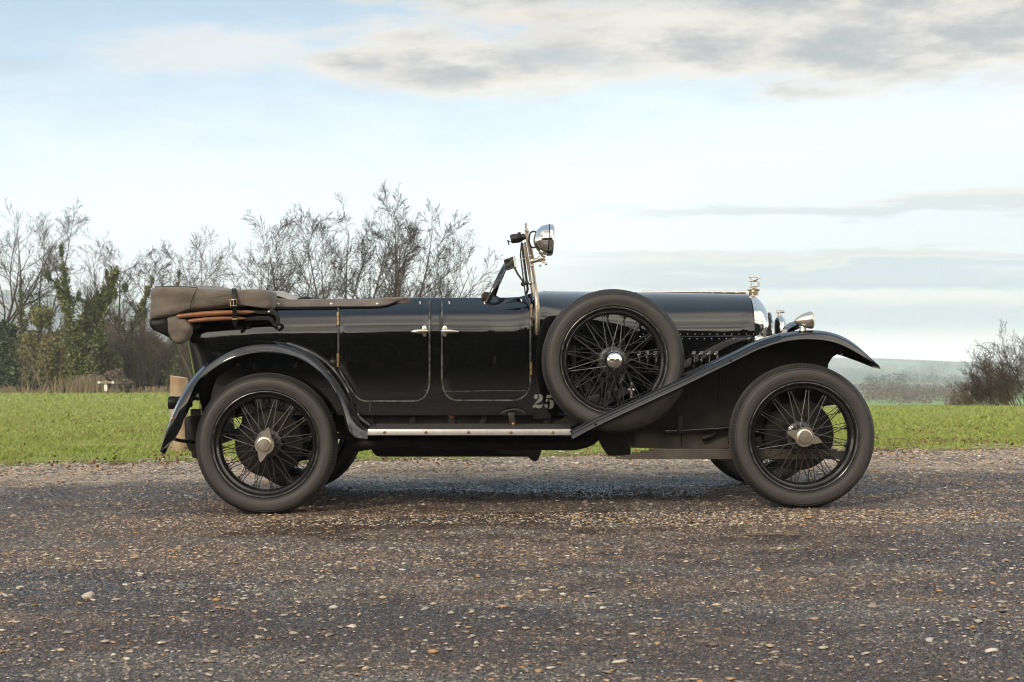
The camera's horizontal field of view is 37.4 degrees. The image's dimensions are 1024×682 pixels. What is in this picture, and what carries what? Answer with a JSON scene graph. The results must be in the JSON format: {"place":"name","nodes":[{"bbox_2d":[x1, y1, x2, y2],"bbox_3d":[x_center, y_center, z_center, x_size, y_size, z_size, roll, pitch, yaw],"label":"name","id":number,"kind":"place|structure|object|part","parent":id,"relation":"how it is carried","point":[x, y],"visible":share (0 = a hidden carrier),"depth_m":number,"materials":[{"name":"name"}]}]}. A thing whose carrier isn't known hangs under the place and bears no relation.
{"place":"outdoors","nodes":[
{"label":"outdoors","id":0,"kind":"place"},
{"bbox_2d":[0,374,169,393],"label":"dry grass","id":1,"kind":"structure","parent":0,"point":[81,384],"depth_m":91.15,"materials":[{"name":"beige plant"}]},
{"bbox_2d":[0,391,1023,465],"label":"grass","id":2,"kind":"structure","parent":0,"point":[1014,430],"depth_m":19.32,"materials":[{"name":"green plant"}]},
{"bbox_2d":[0,290,1023,467],"bbox_3d":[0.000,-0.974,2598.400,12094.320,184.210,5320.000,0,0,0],"label":"ground","id":3,"kind":"structure","parent":0,"point":[839,365],"depth_m":58.82,"materials":[{"name":"green plant"}]},
{"bbox_2d":[0,353,21,389],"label":"evergreen bush","id":4,"kind":"object","parent":3,"relation":"on","point":[11,376],"visible":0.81,"depth_m":93.78,"materials":[{"name":"green plant"}]},
{"bbox_2d":[0,318,46,390],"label":"evergreen bush","id":5,"kind":"object","parent":3,"relation":"on","point":[12,330],"visible":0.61,"depth_m":100.56,"materials":[{"name":"green plant"}]},
{"bbox_2d":[0,210,50,391],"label":"bare tree","id":6,"kind":"object","parent":3,"relation":"on","point":[22,315],"visible":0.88,"depth_m":99.27,"materials":[{"name":"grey plant"}]},
{"bbox_2d":[0,301,65,390],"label":"ivy thicket","id":7,"kind":"object","parent":3,"relation":"on","point":[43,315],"visible":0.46,"depth_m":98.06,"materials":[{"name":"green plant"}]},
{"bbox_2d":[4,361,66,392],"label":"bramble bush","id":8,"kind":"object","parent":3,"relation":"on","point":[27,384],"visible":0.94,"depth_m":92.47,"materials":[{"name":"brown plant"}]},
{"bbox_2d":[0,215,82,391],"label":"bare tree","id":9,"kind":"object","parent":3,"relation":"on","point":[39,300],"visible":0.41,"depth_m":101.81,"materials":[{"name":"grey plant"}]},
{"bbox_2d":[0,197,91,348],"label":"bare tree","id":10,"kind":"object","parent":3,"relation":"on","point":[10,281],"visible":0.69,"depth_m":101.06,"materials":[{"name":"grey plant"}]},
{"bbox_2d":[6,322,87,392],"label":"ivy thicket","id":11,"kind":"object","parent":3,"relation":"on","point":[52,361],"visible":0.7,"depth_m":95.00,"materials":[{"name":"green plant"}]},
{"bbox_2d":[17,256,82,333],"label":"bare tree","id":12,"kind":"object","parent":3,"relation":"on","point":[34,281],"visible":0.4,"depth_m":101.33,"materials":[{"name":"green plant"}]},
{"bbox_2d":[53,315,111,391],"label":"evergreen bush","id":13,"kind":"object","parent":3,"relation":"on","point":[88,349],"visible":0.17,"depth_m":96.99,"materials":[{"name":"green plant"}]},
{"bbox_2d":[35,197,157,390],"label":"bare tree","id":14,"kind":"object","parent":3,"relation":"on","point":[95,313],"visible":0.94,"depth_m":94.04,"materials":[{"name":"green plant"}]},
{"bbox_2d":[61,368,135,392],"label":"bramble bush","id":15,"kind":"object","parent":3,"relation":"on","point":[117,377],"visible":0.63,"depth_m":93.26,"materials":[{"name":"brown plant"}]},
{"bbox_2d":[17,318,193,391],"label":"wood understorey","id":16,"kind":"object","parent":3,"relation":"on","point":[110,325],"depth_m":105.05,"materials":[{"name":"green plant"}]},
{"bbox_2d":[98,380,113,393],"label":"signpost","id":17,"kind":"object","parent":3,"relation":"on","point":[105,382],"visible":0.94,"depth_m":87.37,"materials":[{"name":"white wood"}]},
{"bbox_2d":[96,338,129,389],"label":"ivy thicket","id":18,"kind":"object","parent":3,"relation":"on","point":[114,359],"visible":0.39,"depth_m":96.22,"materials":[{"name":"green plant"}]},
{"bbox_2d":[92,241,140,338],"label":"bare tree","id":19,"kind":"object","parent":3,"relation":"on","point":[125,311],"visible":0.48,"depth_m":104.77,"materials":[{"name":"grey plant"}]},
{"bbox_2d":[97,241,174,376],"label":"bare tree","id":20,"kind":"object","parent":3,"relation":"on","point":[135,280],"visible":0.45,"depth_m":104.01,"materials":[{"name":"grey plant"}]},
{"bbox_2d":[105,245,173,369],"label":"bare tree","id":21,"kind":"object","parent":3,"relation":"on","point":[144,300],"visible":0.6,"depth_m":99.37,"materials":[{"name":"grey plant"}]},
{"bbox_2d":[96,302,189,391],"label":"bramble bush","id":22,"kind":"object","parent":3,"relation":"on","point":[136,357],"visible":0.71,"depth_m":99.62,"materials":[{"name":"plant"}]},
{"bbox_2d":[124,329,174,390],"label":"bush","id":23,"kind":"object","parent":3,"relation":"on","point":[161,378],"visible":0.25,"depth_m":101.31,"materials":[{"name":"brown plant"}]},
{"bbox_2d":[139,332,192,391],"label":"bush","id":24,"kind":"object","parent":3,"relation":"on","point":[184,370],"visible":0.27,"depth_m":101.70,"materials":[{"name":"plant"}]},
{"bbox_2d":[162,260,193,390],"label":"bare tree","id":25,"kind":"object","parent":3,"relation":"on","point":[174,363],"visible":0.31,"depth_m":98.71,"materials":[{"name":"grey plant"}]},
{"bbox_2d":[170,376,187,451],"bbox_3d":[-2.994,0.701,13.601,0.161,0.782,0.159,0,0,0],"label":"wooden post","id":26,"kind":"object","parent":3,"relation":"on","point":[178,384],"visible":0.41,"depth_m":13.53,"materials":[{"name":"beige wood"}]},
{"bbox_2d":[143,225,253,379],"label":"bare tree","id":27,"kind":"object","parent":3,"relation":"on","point":[186,284],"visible":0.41,"depth_m":96.31,"materials":[{"name":"grey plant"}]},
{"bbox_2d":[206,210,312,292],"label":"bare tree","id":28,"kind":"object","parent":3,"relation":"on","point":[279,279],"visible":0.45,"depth_m":87.11,"materials":[{"name":"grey plant"}]},
{"bbox_2d":[227,210,330,298],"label":"bare tree","id":29,"kind":"object","parent":3,"relation":"on","point":[272,273],"visible":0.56,"depth_m":84.06,"materials":[{"name":"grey plant"}]},
{"bbox_2d":[264,202,403,298],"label":"bare tree","id":30,"kind":"object","parent":3,"relation":"on","point":[324,253],"visible":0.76,"depth_m":82.56,"materials":[{"name":"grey plant"}]},
{"bbox_2d":[327,192,420,298],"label":"bare tree","id":31,"kind":"object","parent":3,"relation":"on","point":[346,277],"visible":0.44,"depth_m":87.39,"materials":[{"name":"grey plant"}]},
{"bbox_2d":[336,242,413,298],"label":"bare tree","id":32,"kind":"object","parent":3,"relation":"on","point":[367,278],"visible":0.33,"depth_m":88.45,"materials":[{"name":"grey plant"}]},
{"bbox_2d":[359,179,470,298],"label":"bare tree","id":33,"kind":"object","parent":3,"relation":"on","point":[397,276],"visible":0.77,"depth_m":79.88,"materials":[{"name":"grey plant"}]},
{"bbox_2d":[387,216,502,297],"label":"bare tree","id":34,"kind":"object","parent":3,"relation":"on","point":[448,294],"visible":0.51,"depth_m":83.42,"materials":[{"name":"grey plant"}]},
{"bbox_2d":[1,401,1016,469],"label":"fallen leaves","id":35,"kind":"object","parent":3,"relation":"on","point":[467,463],"visible":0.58,"depth_m":12.46,"materials":[{"name":"brown plant"}]},
{"bbox_2d":[0,444,1023,681],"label":"gravel drive","id":36,"kind":"structure","parent":3,"relation":"on","point":[557,624],"depth_m":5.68,"materials":[{"name":"grey gravel"}]},
{"bbox_2d":[81,591,94,599],"bbox_3d":[-1.580,0.951,5.644,0.048,0.035,0.047,0,0,-37],"label":"stone","id":37,"kind":"object","parent":36,"relation":"on","point":[88,595],"visible":0.98,"depth_m":5.63,"materials":[{"name":"white stone"}]},
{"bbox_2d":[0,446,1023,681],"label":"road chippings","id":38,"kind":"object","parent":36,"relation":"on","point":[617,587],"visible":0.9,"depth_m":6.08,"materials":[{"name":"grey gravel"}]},
{"bbox_2d":[149,223,879,513],"bbox_3d":[0.010,0.148,9.175,4.109,1.634,1.663,0,0,0],"label":"vintage car","id":39,"kind":"object","parent":36,"relation":"on","point":[741,386],"visible":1,"depth_m":8.56,"materials":[{"name":"black paint"}]},
{"bbox_3d":[-0.731,0.054,8.602,0.540,0.582,0.182,0,0,0],"label":"rear door","id":40,"kind":"part","parent":39,"relation":"part of","materials":[{"name":"black paint"}]},
{"bbox_3d":[-0.144,0.046,8.601,0.526,0.589,0.178,0,0,0],"label":"front door","id":41,"kind":"part","parent":39,"relation":"part of","materials":[{"name":"black paint"}]},
{"bbox_2d":[842,360,1023,387],"bbox_3d":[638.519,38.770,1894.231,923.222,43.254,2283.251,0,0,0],"label":"distant hill","id":42,"kind":"structure","parent":3,"relation":"on","point":[904,374],"depth_m":2107.31,"materials":[{"name":"grey plant"}]},
{"bbox_2d":[845,372,1021,405],"bbox_3d":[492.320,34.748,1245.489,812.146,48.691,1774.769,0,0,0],"label":"woodland","id":43,"kind":"object","parent":3,"relation":"on","point":[885,392],"visible":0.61,"depth_m":378.89,"materials":[{"name":"grey plant"}]},
{"bbox_2d":[944,357,1023,405],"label":"bare bush","id":44,"kind":"object","parent":3,"relation":"on","point":[954,401],"visible":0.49,"depth_m":50.77,"materials":[{"name":"plant"}]},
{"bbox_2d":[946,306,1023,406],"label":"bare bush","id":45,"kind":"object","parent":3,"relation":"on","point":[975,390],"visible":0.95,"depth_m":50.15,"materials":[{"name":"brown plant"}]},
{"bbox_2d":[988,363,1023,405],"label":"bare bush","id":46,"kind":"object","parent":3,"relation":"on","point":[1006,399],"visible":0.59,"depth_m":50.47,"materials":[{"name":"brown plant"}]},
{"bbox_2d":[0,0,1023,361],"label":"sky","id":47,"kind":"structure","parent":0,"point":[862,161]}
]}

